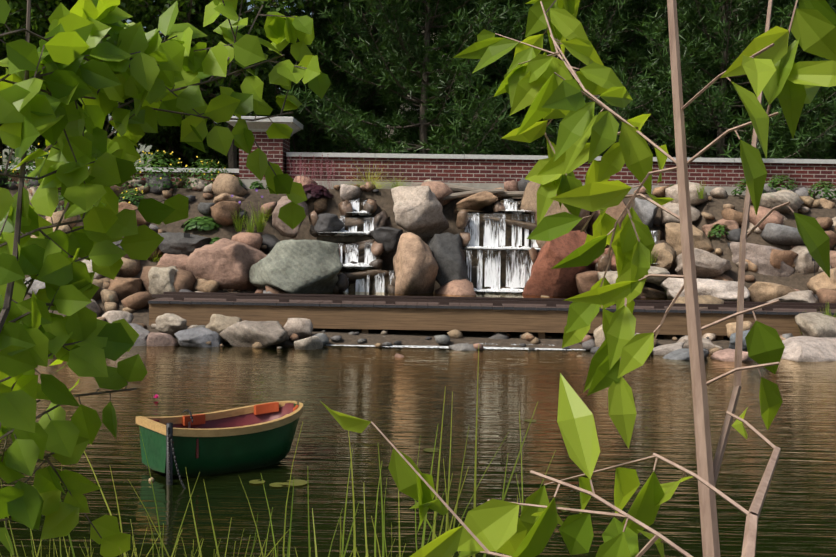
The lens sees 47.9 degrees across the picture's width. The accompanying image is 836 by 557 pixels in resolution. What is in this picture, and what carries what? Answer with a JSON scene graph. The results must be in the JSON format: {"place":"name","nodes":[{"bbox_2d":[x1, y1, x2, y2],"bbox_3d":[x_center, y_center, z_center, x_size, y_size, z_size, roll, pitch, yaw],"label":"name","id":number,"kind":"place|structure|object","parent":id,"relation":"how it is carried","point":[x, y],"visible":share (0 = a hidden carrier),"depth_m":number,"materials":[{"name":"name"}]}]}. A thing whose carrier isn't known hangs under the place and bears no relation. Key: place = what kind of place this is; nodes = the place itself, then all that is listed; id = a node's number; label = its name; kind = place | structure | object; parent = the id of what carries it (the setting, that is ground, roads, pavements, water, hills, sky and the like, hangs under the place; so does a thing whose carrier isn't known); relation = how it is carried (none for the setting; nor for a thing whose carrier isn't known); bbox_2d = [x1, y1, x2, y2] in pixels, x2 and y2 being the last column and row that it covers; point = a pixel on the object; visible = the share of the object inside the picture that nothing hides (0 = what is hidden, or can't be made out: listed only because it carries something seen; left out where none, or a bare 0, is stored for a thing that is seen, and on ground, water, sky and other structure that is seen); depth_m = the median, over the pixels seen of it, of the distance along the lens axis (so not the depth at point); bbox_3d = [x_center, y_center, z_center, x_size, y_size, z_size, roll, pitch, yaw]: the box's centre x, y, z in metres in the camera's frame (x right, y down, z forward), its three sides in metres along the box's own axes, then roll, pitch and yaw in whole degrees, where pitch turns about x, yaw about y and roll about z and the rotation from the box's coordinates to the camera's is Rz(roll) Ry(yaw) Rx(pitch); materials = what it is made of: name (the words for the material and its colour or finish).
{"place":"outdoors","nodes":[
{"label":"outdoors","id":0,"kind":"place"},
{"bbox_2d":[3,0,311,166],"label":"sky","id":1,"kind":"structure","parent":0,"point":[147,149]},
{"bbox_2d":[0,344,835,556],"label":"pond water","id":2,"kind":"structure","parent":0,"point":[398,402],"depth_m":6.49,"materials":[{"name":"brown liquid"}]},
{"bbox_2d":[166,409,192,487],"bbox_3d":[-1.449,1.288,5.728,0.150,0.920,0.746,0,3,-13],"label":"mooring post","id":3,"kind":"object","parent":2,"relation":"in","point":[170,454],"visible":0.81,"depth_m":5.46,"materials":[{"name":"black metal"}]},
{"bbox_2d":[136,401,302,477],"bbox_3d":[-1.210,1.034,5.999,1.031,0.392,0.589,-1,3,-38],"label":"boat","id":4,"kind":"object","parent":2,"relation":"on","point":[238,439],"visible":0.94,"depth_m":5.79,"materials":[{"name":"green wood"}]},
{"bbox_2d":[153,394,568,511],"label":"water lilies","id":5,"kind":"object","parent":2,"relation":"on","point":[297,482],"visible":0.83,"depth_m":5.54,"materials":[{"name":"green plant"}]},
{"bbox_2d":[2,187,835,349],"bbox_3d":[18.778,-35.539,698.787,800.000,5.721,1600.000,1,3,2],"label":"ground","id":6,"kind":"structure","parent":0,"point":[385,202],"depth_m":15.21,"materials":[{"name":"brown soil"}]},
{"bbox_2d":[0,0,330,556],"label":"foliage","id":7,"kind":"object","parent":6,"relation":"on","point":[73,57],"visible":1,"depth_m":1.50,"materials":[{"name":"green plant"}]},
{"bbox_2d":[0,0,537,168],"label":"trees","id":8,"kind":"object","parent":6,"relation":"on","point":[145,13],"visible":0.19,"depth_m":19.45,"materials":[{"name":"green plant"}]},
{"bbox_2d":[0,347,555,556],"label":"reeds","id":9,"kind":"object","parent":6,"relation":"on","point":[434,536],"visible":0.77,"depth_m":3.50,"materials":[{"name":"green plant"}]},
{"bbox_2d":[0,171,835,361],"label":"rocks","id":10,"kind":"object","parent":6,"relation":"on","point":[239,262],"visible":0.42,"depth_m":14.24,"materials":[{"name":"stone"}]},
{"bbox_2d":[411,183,523,199],"bbox_3d":[1.084,-1.437,15.677,2.407,0.302,0.284,1,3,4],"label":"driftwood","id":11,"kind":"object","parent":10,"relation":"on","point":[463,191],"visible":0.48,"depth_m":15.69,"materials":[{"name":"wood"}]},
{"bbox_2d":[184,233,814,275],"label":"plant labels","id":12,"kind":"object","parent":10,"relation":"on","point":[186,235],"visible":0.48,"depth_m":14.77,"materials":[{"name":"metal"}]},
{"bbox_2d":[0,116,835,198],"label":"brick wall","id":13,"kind":"structure","parent":6,"relation":"on","point":[486,172],"depth_m":16.32,"materials":[{"name":"brick"}]},
{"bbox_2d":[0,143,835,243],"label":"plants","id":14,"kind":"object","parent":6,"relation":"on","point":[208,223],"visible":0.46,"depth_m":15.76,"materials":[{"name":"green plant"}]},
{"bbox_2d":[0,0,835,168],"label":"trees","id":15,"kind":"object","parent":6,"relation":"on","point":[174,156],"visible":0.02,"depth_m":29.37,"materials":[{"name":"green plant"}]},
{"bbox_2d":[26,156,835,333],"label":"shrubs","id":16,"kind":"object","parent":6,"relation":"on","point":[259,221],"visible":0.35,"depth_m":15.20,"materials":[{"name":"green plant"}]},
{"bbox_2d":[237,200,662,343],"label":"falls slabs","id":17,"kind":"structure","parent":6,"relation":"on","point":[350,239],"depth_m":15.01,"materials":[{"name":"grey stone"}]},
{"bbox_2d":[338,199,657,345],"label":"waterfall","id":18,"kind":"structure","parent":17,"relation":"on","point":[492,277],"depth_m":14.90,"materials":[{"name":"white liquid"}]},
{"bbox_2d":[148,292,835,339],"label":"retaining wall","id":19,"kind":"structure","parent":6,"relation":"on","point":[493,314],"depth_m":12.73,"materials":[{"name":"brown wood"}]},
{"bbox_2d":[188,0,835,168],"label":"pines","id":20,"kind":"object","parent":6,"relation":"on","point":[448,125],"visible":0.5,"depth_m":18.32,"materials":[{"name":"green plant"}]},
{"bbox_2d":[314,0,794,157],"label":"trees","id":21,"kind":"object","parent":6,"relation":"on","point":[392,131],"depth_m":45.45,"materials":[{"name":"green plant"}]},
{"bbox_2d":[320,0,835,556],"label":"sapling","id":22,"kind":"object","parent":6,"relation":"on","point":[546,86],"visible":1,"depth_m":1.24,"materials":[{"name":"green plant"}]},
{"bbox_2d":[258,199,672,299],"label":"waterfall pools","id":23,"kind":"object","parent":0,"point":[504,295],"visible":0.25,"depth_m":14.10,"materials":[{"name":"liquid"}]},
{"bbox_2d":[309,198,668,292],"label":"falls ledge rocks","id":24,"kind":"object","parent":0,"point":[380,220],"visible":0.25,"depth_m":15.02,"materials":[{"name":"grey stone"}]},
{"bbox_2d":[319,209,658,349],"bbox_3d":[1.030,-0.133,13.896,5.542,1.884,3.854,1,3,2],"label":"water foam","id":25,"kind":"object","parent":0,"point":[361,266],"visible":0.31,"depth_m":14.79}
]}

